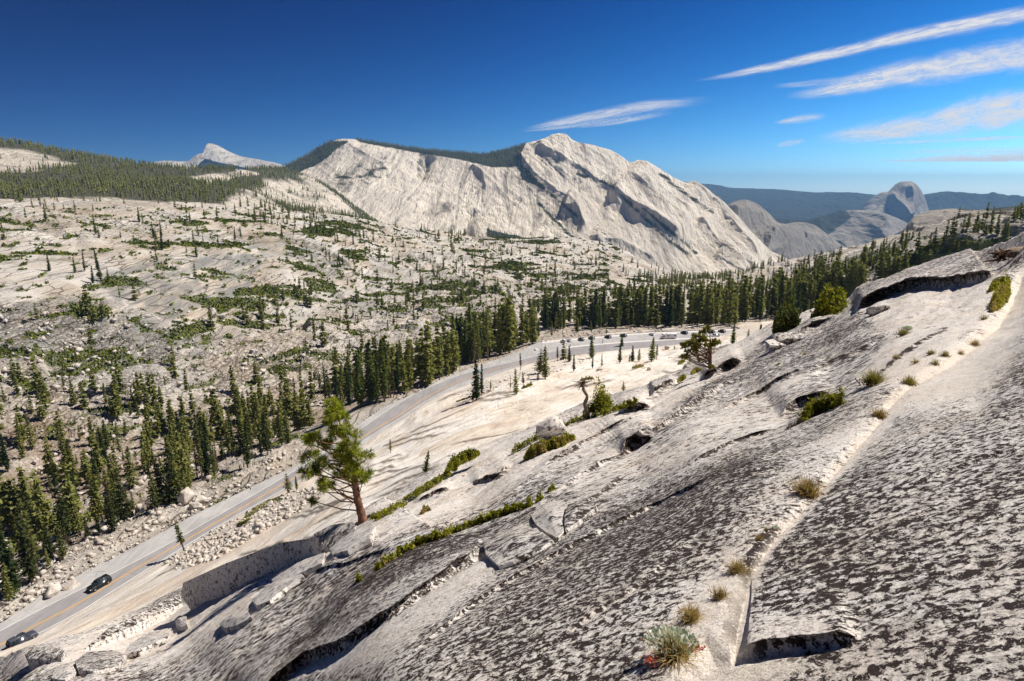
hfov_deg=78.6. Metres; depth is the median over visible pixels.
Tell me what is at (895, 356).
grass tuft
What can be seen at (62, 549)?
conifer tree
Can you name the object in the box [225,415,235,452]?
conifer tree
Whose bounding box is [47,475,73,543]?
conifer tree
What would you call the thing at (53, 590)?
boulder
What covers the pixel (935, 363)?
grass tuft
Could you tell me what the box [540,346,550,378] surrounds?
conifer tree
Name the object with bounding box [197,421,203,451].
conifer tree
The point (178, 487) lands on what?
conifer tree
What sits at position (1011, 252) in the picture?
fallen log
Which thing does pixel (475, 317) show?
conifer tree
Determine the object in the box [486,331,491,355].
conifer tree
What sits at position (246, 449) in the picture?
conifer tree
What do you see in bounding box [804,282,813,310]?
conifer tree
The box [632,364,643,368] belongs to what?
shrub
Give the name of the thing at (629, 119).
cloud
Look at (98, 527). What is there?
conifer tree
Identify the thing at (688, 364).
boulder
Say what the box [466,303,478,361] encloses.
conifer tree
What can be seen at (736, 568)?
grass tuft
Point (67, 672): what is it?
boulder
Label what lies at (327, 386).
conifer tree
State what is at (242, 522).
shrub
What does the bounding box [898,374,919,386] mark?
grass tuft
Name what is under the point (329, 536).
boulder
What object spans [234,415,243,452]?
conifer tree
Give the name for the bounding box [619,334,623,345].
conifer tree
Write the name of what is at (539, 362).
conifer tree
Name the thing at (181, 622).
boulder
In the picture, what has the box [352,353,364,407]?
conifer tree
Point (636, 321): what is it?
conifer tree
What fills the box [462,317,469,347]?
conifer tree
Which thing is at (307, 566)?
boulder
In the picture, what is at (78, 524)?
conifer tree
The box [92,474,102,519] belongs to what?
conifer tree
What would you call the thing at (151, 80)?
sky
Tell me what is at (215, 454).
conifer tree
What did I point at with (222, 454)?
conifer tree
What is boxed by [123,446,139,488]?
conifer tree
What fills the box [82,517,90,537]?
conifer tree
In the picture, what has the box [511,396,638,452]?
shrub
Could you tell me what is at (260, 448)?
conifer tree
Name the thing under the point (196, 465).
conifer tree
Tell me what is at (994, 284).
shrub
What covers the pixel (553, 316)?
conifer tree
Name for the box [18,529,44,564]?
conifer tree
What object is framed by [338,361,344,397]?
conifer tree
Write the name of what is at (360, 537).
boulder
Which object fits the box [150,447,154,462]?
conifer tree
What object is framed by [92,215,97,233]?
conifer tree
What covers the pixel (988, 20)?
cloud
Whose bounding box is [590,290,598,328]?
conifer tree
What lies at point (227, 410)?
conifer tree
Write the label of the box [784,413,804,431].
shrub
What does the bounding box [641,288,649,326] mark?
conifer tree
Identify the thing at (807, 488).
grass tuft
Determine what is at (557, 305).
conifer tree
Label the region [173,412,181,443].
conifer tree
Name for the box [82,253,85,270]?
conifer tree
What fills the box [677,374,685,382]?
shrub
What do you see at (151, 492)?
conifer tree
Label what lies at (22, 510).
conifer tree
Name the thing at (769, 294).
conifer tree
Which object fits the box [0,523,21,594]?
conifer tree
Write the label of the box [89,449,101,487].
conifer tree
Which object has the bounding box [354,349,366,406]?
conifer tree
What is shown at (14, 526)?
conifer tree
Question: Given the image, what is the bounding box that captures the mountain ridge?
[281,133,788,275]
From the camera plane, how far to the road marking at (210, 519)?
162.10 m
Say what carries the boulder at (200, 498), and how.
on the valley ground
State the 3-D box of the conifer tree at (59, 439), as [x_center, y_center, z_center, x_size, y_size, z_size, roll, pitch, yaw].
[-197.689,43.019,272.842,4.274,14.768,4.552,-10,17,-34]
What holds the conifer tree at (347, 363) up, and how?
on the valley ground
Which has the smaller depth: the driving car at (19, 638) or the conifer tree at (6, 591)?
the driving car at (19, 638)
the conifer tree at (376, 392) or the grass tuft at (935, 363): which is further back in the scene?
the conifer tree at (376, 392)
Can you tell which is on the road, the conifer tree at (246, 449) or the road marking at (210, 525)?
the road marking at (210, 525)
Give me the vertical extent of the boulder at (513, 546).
1.567 m
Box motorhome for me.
[660,333,676,338]
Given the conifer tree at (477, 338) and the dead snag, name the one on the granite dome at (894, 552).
the dead snag
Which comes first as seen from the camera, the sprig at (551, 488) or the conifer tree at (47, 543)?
the sprig at (551, 488)
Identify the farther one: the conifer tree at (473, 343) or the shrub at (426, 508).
the conifer tree at (473, 343)
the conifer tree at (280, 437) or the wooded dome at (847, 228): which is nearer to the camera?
the conifer tree at (280, 437)
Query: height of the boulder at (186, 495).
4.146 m
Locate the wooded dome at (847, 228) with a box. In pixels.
[773,210,907,247]
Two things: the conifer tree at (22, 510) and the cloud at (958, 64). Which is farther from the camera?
the cloud at (958, 64)
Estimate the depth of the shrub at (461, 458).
30.17 m
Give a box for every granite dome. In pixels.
[0,232,1023,680]
[900,206,1023,233]
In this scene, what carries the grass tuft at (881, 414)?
on the granite dome at (894, 552)
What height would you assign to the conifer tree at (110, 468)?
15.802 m
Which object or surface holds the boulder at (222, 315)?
on the valley ground
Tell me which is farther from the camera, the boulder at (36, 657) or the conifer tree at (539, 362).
the conifer tree at (539, 362)
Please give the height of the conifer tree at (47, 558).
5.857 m
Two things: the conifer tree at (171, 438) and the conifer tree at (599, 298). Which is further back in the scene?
the conifer tree at (599, 298)
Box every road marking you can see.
[0,357,555,644]
[1,355,573,644]
[4,357,530,628]
[39,358,559,632]
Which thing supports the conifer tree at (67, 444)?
on the valley ground
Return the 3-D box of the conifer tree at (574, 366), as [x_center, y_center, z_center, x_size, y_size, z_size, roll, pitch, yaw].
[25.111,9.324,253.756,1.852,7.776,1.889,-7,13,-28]
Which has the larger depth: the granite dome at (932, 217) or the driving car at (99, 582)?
the granite dome at (932, 217)
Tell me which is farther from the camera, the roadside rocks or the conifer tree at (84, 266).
the conifer tree at (84, 266)
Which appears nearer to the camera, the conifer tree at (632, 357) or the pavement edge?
the conifer tree at (632, 357)
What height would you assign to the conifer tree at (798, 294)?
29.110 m
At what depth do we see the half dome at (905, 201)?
9813.73 m
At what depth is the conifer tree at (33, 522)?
152.35 m
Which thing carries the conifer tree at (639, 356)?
on the valley ground
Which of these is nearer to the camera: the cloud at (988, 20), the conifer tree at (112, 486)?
the conifer tree at (112, 486)
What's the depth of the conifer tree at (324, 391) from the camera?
348.96 m
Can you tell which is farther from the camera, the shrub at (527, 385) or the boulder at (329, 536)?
the shrub at (527, 385)
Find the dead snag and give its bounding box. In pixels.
[573,378,589,419]
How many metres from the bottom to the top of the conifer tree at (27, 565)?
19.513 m
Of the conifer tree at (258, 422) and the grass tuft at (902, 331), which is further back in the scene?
the conifer tree at (258, 422)
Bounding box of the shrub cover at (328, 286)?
[0,206,1023,555]
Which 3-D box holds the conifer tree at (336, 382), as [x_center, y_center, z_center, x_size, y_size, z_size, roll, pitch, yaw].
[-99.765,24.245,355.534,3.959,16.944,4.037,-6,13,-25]
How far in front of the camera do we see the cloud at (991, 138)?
109007.09 m
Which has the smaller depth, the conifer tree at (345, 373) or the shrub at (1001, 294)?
the shrub at (1001, 294)
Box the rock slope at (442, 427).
[0,321,772,656]
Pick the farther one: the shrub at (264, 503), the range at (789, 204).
the range at (789, 204)
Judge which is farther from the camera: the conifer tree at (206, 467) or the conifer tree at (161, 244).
the conifer tree at (161, 244)
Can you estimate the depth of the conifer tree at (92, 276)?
471.52 m
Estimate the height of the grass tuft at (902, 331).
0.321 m
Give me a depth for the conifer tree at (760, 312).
416.81 m
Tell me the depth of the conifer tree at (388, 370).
261.79 m
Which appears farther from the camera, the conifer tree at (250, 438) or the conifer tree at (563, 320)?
the conifer tree at (563, 320)
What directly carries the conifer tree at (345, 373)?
on the valley ground
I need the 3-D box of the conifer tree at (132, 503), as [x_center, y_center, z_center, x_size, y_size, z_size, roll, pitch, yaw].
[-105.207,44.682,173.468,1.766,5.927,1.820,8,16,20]
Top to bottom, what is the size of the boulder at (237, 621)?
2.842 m
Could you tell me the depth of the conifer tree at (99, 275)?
479.27 m
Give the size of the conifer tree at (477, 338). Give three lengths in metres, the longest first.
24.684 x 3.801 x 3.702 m
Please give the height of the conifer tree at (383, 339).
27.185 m
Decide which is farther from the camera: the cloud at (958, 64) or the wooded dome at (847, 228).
the cloud at (958, 64)
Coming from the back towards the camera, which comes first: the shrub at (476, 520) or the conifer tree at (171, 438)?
the conifer tree at (171, 438)
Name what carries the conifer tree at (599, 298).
on the valley ground
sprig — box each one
[354,571,362,582]
[524,495,533,507]
[534,487,543,502]
[547,483,556,492]
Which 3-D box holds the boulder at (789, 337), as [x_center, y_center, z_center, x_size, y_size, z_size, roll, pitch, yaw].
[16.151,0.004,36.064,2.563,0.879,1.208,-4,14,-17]
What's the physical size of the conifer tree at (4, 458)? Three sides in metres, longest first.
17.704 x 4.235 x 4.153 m
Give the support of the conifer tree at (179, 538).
on the valley ground
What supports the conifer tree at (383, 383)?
on the valley ground
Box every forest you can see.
[0,136,378,221]
[282,136,758,262]
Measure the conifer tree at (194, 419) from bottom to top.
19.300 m
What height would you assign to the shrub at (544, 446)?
0.955 m
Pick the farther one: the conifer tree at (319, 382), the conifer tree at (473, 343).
the conifer tree at (319, 382)
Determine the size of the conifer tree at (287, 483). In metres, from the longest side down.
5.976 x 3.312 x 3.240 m
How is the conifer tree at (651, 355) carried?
on the valley ground
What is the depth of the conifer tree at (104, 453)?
258.64 m
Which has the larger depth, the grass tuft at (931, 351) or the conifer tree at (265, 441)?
the conifer tree at (265, 441)
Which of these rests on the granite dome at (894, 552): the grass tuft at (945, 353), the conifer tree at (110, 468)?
the grass tuft at (945, 353)
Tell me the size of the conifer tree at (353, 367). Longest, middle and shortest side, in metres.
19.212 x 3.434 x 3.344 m
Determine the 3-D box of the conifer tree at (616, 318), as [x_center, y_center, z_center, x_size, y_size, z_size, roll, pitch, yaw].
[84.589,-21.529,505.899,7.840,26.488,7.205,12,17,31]
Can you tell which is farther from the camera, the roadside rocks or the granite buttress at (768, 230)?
the granite buttress at (768, 230)
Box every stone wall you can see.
[541,327,735,341]
[711,326,739,328]
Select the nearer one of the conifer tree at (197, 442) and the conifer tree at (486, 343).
the conifer tree at (197, 442)
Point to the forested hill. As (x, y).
(12, 156)
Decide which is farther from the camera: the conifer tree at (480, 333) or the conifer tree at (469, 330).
the conifer tree at (480, 333)
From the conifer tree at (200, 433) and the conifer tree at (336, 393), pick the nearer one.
the conifer tree at (200, 433)
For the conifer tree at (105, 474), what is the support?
on the valley ground
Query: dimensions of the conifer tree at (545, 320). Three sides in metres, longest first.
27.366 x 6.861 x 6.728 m
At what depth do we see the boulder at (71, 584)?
138.14 m
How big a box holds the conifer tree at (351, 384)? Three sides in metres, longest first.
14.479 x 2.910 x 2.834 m
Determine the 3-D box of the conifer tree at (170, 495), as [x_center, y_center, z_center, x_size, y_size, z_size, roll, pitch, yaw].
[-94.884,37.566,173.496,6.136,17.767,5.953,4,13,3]
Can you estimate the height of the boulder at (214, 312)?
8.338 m
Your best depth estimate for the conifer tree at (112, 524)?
159.66 m
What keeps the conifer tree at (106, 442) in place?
on the valley ground
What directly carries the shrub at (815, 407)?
on the granite dome at (894, 552)
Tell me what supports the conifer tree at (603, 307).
on the valley ground
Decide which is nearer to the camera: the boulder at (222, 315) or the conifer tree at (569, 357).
the conifer tree at (569, 357)
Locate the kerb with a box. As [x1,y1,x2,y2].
[566,336,720,347]
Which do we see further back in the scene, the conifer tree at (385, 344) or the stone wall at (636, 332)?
the stone wall at (636, 332)
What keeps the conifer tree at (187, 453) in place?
on the valley ground
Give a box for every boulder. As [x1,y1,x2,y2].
[25,646,65,670]
[44,583,60,598]
[52,663,76,680]
[62,579,79,590]
[75,650,126,675]
[82,594,182,651]
[83,672,104,680]
[124,628,170,658]
[175,616,187,630]
[177,487,194,503]
[181,537,324,609]
[188,501,200,509]
[195,490,206,502]
[208,308,216,317]
[216,313,225,318]
[220,611,251,632]
[252,573,304,609]
[270,552,325,581]
[314,522,355,552]
[329,520,375,557]
[483,524,554,569]
[531,500,567,540]
[535,415,565,438]
[564,500,597,532]
[682,359,696,368]
[689,355,699,362]
[765,339,788,348]
[772,332,805,343]
[854,302,889,315]
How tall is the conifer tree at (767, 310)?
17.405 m
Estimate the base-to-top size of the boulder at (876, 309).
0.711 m
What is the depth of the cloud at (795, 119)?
77158.02 m
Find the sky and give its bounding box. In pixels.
[0,0,1023,195]
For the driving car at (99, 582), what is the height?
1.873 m
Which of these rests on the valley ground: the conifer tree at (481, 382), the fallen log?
the conifer tree at (481, 382)
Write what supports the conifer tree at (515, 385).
on the valley ground
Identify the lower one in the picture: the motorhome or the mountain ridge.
the motorhome
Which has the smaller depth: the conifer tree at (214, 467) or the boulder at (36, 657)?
the boulder at (36, 657)
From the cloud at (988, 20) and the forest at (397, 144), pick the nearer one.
the forest at (397, 144)
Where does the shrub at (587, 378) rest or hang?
on the rock slope at (442, 427)
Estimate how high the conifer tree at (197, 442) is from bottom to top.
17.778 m
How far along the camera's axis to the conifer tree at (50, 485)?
227.85 m
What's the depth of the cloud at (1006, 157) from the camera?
179328.59 m
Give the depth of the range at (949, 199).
12755.91 m
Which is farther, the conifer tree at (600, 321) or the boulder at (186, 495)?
the conifer tree at (600, 321)
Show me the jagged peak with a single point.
(214, 154)
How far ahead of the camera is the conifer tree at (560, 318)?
511.71 m
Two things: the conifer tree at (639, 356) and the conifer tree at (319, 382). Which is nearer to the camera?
the conifer tree at (639, 356)
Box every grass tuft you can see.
[673,599,708,625]
[705,580,734,602]
[721,557,759,576]
[753,533,765,539]
[782,471,831,501]
[850,368,894,386]
[865,406,889,419]
[890,352,902,358]
[893,328,912,336]
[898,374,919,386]
[923,348,936,354]
[928,360,944,364]
[938,349,949,356]
[969,338,980,345]
[978,313,987,319]
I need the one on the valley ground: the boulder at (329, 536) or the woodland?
the woodland
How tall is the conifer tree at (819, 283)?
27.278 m
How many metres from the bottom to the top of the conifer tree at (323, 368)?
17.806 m
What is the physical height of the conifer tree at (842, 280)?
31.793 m
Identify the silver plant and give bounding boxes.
[632,617,711,675]
[898,325,912,330]
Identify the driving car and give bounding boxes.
[5,630,38,647]
[86,574,111,592]
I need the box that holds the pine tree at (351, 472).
[295,395,375,525]
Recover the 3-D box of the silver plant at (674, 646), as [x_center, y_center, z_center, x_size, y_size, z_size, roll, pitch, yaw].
[0.817,1.581,3.211,0.441,0.186,0.404,0,14,0]
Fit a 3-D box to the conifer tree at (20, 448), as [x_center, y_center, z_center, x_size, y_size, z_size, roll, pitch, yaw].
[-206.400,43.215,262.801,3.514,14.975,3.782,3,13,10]
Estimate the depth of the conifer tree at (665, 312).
489.97 m
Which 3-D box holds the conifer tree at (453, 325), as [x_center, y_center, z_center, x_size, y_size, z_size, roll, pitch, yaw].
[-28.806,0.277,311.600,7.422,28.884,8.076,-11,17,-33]
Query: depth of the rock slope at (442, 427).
148.85 m
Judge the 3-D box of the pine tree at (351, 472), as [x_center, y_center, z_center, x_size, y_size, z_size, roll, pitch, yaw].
[-6.567,4.571,23.762,2.788,5.456,2.696,0,14,0]
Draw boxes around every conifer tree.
[0,433,12,471]
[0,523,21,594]
[0,563,17,602]
[11,515,17,540]
[14,507,38,582]
[15,500,41,577]
[16,427,26,458]
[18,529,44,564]
[23,414,37,448]
[23,492,37,544]
[41,522,57,557]
[43,203,47,219]
[44,548,50,567]
[46,253,51,270]
[47,475,52,494]
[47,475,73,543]
[53,522,68,559]
[54,424,63,449]
[65,438,75,464]
[70,470,80,510]
[71,498,83,535]
[72,257,75,272]
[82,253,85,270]
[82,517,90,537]
[85,466,102,522]
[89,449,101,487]
[90,266,94,282]
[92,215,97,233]
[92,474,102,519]
[94,250,99,268]
[95,515,101,535]
[96,261,102,281]
[99,432,108,458]
[99,469,118,520]
[101,420,109,448]
[103,485,120,531]
[104,478,112,516]
[106,453,123,489]
[110,479,119,512]
[113,469,131,521]
[115,433,123,451]
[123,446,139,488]
[125,490,132,515]
[130,492,135,509]
[144,460,162,510]
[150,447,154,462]
[152,460,165,503]
[158,447,180,502]
[159,230,163,249]
[164,420,176,449]
[170,447,185,495]
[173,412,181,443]
[174,522,184,550]
[179,415,192,451]
[180,436,197,482]
[181,471,188,487]
[187,468,192,487]
[191,409,198,445]
[192,441,198,477]
[193,427,204,479]
[194,240,197,256]
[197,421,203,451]
[200,424,211,475]
[210,446,217,474]
[213,439,218,472]
[219,435,225,460]
[223,419,234,455]
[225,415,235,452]
[226,407,234,436]
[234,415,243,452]
[241,420,252,467]
[245,410,254,449]
[252,400,264,445]
[258,433,262,454]
[259,412,272,454]
[259,413,267,445]
[276,410,285,445]
[283,410,291,442]
[283,474,292,491]
[318,372,321,393]
[322,366,326,384]
[323,378,326,397]
[324,369,332,402]
[333,369,339,394]
[334,385,338,398]
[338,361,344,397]
[343,363,349,396]
[345,362,351,386]
[345,372,351,404]
[349,376,353,399]
[351,366,354,396]
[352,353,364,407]
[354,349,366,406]
[363,339,375,400]
[363,344,369,389]
[370,354,375,388]
[373,367,380,402]
[377,339,389,401]
[378,337,390,392]
[379,334,394,394]
[384,348,393,397]
[391,371,395,397]
[394,350,400,392]
[422,450,430,471]
[450,313,460,364]
[454,331,460,367]
[458,317,462,345]
[459,336,463,362]
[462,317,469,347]
[462,329,470,362]
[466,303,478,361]
[467,337,471,362]
[470,323,477,362]
[470,358,482,399]
[473,312,482,357]
[475,317,480,361]
[479,328,482,349]
[479,364,484,394]
[483,311,492,359]
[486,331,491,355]
[512,368,519,393]
[532,349,543,372]
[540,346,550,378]
[542,300,548,329]
[549,299,554,325]
[550,303,555,328]
[555,296,560,318]
[558,307,562,329]
[561,305,565,328]
[567,346,571,361]
[572,355,575,371]
[587,336,595,357]
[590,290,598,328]
[597,294,601,326]
[597,301,602,326]
[601,289,607,326]
[611,298,619,328]
[617,345,621,362]
[618,294,622,326]
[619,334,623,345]
[630,347,634,360]
[634,293,642,326]
[637,349,641,360]
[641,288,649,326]
[647,337,656,361]
[662,292,668,326]
[664,288,674,326]
[679,291,686,326]
[730,324,736,343]
[751,296,755,317]
[757,286,763,321]
[765,299,769,320]
[766,290,771,317]
[776,274,784,312]
[794,283,801,312]
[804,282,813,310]
[815,282,820,302]
[816,279,822,299]
[839,276,844,290]
[845,273,851,297]
[845,277,849,298]
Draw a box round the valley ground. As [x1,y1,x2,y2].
[0,200,1023,621]
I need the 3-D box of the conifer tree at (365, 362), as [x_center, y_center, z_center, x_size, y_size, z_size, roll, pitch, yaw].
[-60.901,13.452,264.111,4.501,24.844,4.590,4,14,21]
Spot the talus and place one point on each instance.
(57, 570)
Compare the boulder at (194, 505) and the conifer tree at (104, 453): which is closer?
the boulder at (194, 505)
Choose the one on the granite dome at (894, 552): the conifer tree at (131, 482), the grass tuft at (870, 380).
the grass tuft at (870, 380)
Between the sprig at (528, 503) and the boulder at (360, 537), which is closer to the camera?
the sprig at (528, 503)
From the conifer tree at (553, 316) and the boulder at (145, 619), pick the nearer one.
the boulder at (145, 619)
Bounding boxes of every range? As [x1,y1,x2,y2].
[685,182,950,219]
[924,191,1023,209]
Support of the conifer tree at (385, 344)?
on the valley ground
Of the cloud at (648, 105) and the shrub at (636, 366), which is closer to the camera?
the shrub at (636, 366)
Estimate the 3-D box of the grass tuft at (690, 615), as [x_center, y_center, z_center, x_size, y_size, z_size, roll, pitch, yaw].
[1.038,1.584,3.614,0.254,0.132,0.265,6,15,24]
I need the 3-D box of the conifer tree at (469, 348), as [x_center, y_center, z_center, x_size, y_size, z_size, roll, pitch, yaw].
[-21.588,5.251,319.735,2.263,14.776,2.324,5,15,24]
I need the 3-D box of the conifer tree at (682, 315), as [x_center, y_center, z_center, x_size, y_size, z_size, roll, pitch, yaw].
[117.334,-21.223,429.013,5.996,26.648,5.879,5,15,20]
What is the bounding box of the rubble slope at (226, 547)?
[163,350,714,569]
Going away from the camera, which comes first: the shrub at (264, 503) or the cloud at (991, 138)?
the shrub at (264, 503)
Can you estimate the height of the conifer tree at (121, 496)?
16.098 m
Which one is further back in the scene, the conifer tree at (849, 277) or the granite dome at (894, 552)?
the conifer tree at (849, 277)
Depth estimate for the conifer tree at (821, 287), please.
420.44 m
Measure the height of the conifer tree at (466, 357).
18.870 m
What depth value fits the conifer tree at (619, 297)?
519.92 m
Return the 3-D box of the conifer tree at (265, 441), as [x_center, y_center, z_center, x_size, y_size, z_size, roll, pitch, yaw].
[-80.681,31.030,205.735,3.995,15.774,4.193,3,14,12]
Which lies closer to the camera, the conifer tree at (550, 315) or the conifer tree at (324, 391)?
the conifer tree at (324, 391)
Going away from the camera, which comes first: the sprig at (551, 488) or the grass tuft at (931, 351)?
the grass tuft at (931, 351)
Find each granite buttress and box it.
[728,200,816,258]
[787,222,845,253]
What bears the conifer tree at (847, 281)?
on the valley ground
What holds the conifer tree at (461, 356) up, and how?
on the valley ground
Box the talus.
[0,301,735,615]
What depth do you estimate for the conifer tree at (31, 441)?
271.08 m
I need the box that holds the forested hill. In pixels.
[0,142,367,219]
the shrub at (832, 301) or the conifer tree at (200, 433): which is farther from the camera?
the conifer tree at (200, 433)
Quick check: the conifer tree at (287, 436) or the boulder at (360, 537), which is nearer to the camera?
the boulder at (360, 537)
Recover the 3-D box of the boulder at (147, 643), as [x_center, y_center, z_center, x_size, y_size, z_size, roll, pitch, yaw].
[-15.020,12.670,25.840,1.660,3.120,5.024,-9,16,-32]
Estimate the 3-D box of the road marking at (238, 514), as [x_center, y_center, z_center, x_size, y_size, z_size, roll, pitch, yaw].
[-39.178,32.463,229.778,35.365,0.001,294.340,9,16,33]
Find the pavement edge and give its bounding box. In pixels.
[541,329,735,342]
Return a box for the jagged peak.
[154,143,284,169]
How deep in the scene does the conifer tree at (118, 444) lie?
277.44 m
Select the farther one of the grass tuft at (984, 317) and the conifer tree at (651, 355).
the conifer tree at (651, 355)
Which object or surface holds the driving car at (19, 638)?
on the road
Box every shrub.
[236,518,250,526]
[243,497,282,517]
[369,468,457,520]
[373,500,524,571]
[419,504,430,514]
[444,446,479,471]
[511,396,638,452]
[521,381,532,388]
[523,431,576,460]
[579,375,593,380]
[587,376,614,412]
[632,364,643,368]
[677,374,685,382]
[690,367,701,374]
[771,294,801,333]
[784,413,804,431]
[797,386,847,421]
[809,282,848,318]
[988,270,1010,291]
[988,279,1011,312]
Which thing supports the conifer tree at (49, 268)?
on the valley ground
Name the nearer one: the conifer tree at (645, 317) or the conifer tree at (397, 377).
the conifer tree at (397, 377)
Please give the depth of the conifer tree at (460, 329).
448.42 m
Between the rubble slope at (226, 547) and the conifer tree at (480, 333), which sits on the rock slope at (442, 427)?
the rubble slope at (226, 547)
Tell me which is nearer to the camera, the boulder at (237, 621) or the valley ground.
the boulder at (237, 621)
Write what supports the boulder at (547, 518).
on the granite dome at (894, 552)
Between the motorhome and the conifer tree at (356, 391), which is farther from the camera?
the motorhome
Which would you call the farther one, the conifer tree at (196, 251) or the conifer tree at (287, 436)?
the conifer tree at (196, 251)
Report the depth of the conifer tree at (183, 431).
254.79 m
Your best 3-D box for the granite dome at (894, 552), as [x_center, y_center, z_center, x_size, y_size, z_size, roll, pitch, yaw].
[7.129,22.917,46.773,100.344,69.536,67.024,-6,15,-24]
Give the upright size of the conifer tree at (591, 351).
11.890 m
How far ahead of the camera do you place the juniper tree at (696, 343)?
34.22 m
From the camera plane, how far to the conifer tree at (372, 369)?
261.19 m
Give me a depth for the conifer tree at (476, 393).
215.11 m
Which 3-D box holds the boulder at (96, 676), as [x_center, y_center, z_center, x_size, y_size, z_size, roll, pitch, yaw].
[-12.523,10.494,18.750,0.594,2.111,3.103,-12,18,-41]
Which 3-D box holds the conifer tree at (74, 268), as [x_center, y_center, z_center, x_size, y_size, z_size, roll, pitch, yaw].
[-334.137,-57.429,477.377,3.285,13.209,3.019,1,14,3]
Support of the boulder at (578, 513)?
on the granite dome at (894, 552)
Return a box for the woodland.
[0,190,1023,547]
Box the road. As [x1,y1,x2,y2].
[0,339,689,651]
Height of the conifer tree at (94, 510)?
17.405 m
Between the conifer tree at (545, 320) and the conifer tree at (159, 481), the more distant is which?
the conifer tree at (545, 320)
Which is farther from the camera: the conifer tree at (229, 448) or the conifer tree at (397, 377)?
the conifer tree at (397, 377)
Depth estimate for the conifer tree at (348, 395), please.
316.04 m
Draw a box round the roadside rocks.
[0,339,550,622]
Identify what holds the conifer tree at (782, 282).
on the valley ground
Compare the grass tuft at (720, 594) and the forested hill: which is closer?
the grass tuft at (720, 594)
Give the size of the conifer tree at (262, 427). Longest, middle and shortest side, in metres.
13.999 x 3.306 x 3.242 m
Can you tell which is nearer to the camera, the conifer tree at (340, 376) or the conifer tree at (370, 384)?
the conifer tree at (370, 384)
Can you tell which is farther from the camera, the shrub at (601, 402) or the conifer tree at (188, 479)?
the conifer tree at (188, 479)
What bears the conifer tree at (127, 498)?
on the valley ground
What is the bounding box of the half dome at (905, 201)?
[863,181,928,222]
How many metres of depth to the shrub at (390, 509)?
26.79 m
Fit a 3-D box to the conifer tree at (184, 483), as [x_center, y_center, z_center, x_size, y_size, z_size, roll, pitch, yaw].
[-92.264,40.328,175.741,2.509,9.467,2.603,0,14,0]
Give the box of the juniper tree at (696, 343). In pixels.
[679,324,721,368]
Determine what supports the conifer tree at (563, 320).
on the valley ground
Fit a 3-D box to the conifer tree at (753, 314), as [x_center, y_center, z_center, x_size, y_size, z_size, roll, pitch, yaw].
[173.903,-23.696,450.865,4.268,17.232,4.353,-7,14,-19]
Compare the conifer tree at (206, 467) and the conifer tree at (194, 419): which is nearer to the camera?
the conifer tree at (206, 467)
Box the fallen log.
[983,246,1023,263]
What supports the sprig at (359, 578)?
on the granite dome at (894, 552)
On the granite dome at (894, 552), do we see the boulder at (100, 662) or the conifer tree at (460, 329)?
the boulder at (100, 662)
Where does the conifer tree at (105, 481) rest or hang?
on the valley ground
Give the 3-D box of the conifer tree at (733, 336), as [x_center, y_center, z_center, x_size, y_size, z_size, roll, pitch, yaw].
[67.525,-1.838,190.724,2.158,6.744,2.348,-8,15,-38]
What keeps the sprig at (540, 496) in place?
on the granite dome at (894, 552)
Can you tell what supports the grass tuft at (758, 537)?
on the granite dome at (894, 552)
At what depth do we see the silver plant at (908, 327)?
16.94 m
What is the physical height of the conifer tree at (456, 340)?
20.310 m
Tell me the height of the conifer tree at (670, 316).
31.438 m
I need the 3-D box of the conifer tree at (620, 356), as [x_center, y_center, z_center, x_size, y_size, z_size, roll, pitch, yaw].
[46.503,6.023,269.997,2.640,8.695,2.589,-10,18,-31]
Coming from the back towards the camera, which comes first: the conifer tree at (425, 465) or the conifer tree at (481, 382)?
the conifer tree at (481, 382)
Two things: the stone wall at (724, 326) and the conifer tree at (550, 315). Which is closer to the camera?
the stone wall at (724, 326)
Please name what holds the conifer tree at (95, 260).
on the valley ground
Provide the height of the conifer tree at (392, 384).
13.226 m
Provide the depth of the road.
170.64 m
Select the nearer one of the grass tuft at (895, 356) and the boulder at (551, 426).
the grass tuft at (895, 356)
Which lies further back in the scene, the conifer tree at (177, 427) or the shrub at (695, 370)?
the conifer tree at (177, 427)
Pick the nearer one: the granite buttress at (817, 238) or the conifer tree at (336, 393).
the conifer tree at (336, 393)
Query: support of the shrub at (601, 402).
on the granite dome at (894, 552)
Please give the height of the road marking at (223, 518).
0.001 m
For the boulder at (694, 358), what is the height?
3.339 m
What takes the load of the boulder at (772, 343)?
on the granite dome at (894, 552)
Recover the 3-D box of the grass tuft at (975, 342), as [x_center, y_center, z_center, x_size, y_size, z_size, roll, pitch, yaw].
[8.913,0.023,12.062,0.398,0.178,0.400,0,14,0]
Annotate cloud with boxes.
[543,115,643,129]
[548,101,668,125]
[732,10,1023,75]
[782,116,813,121]
[816,44,1023,94]
[843,94,1023,139]
[889,151,1023,161]
[896,137,1023,142]
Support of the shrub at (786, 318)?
on the granite dome at (894, 552)
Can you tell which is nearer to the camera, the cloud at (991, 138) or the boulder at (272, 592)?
the boulder at (272, 592)
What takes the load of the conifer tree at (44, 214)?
on the valley ground

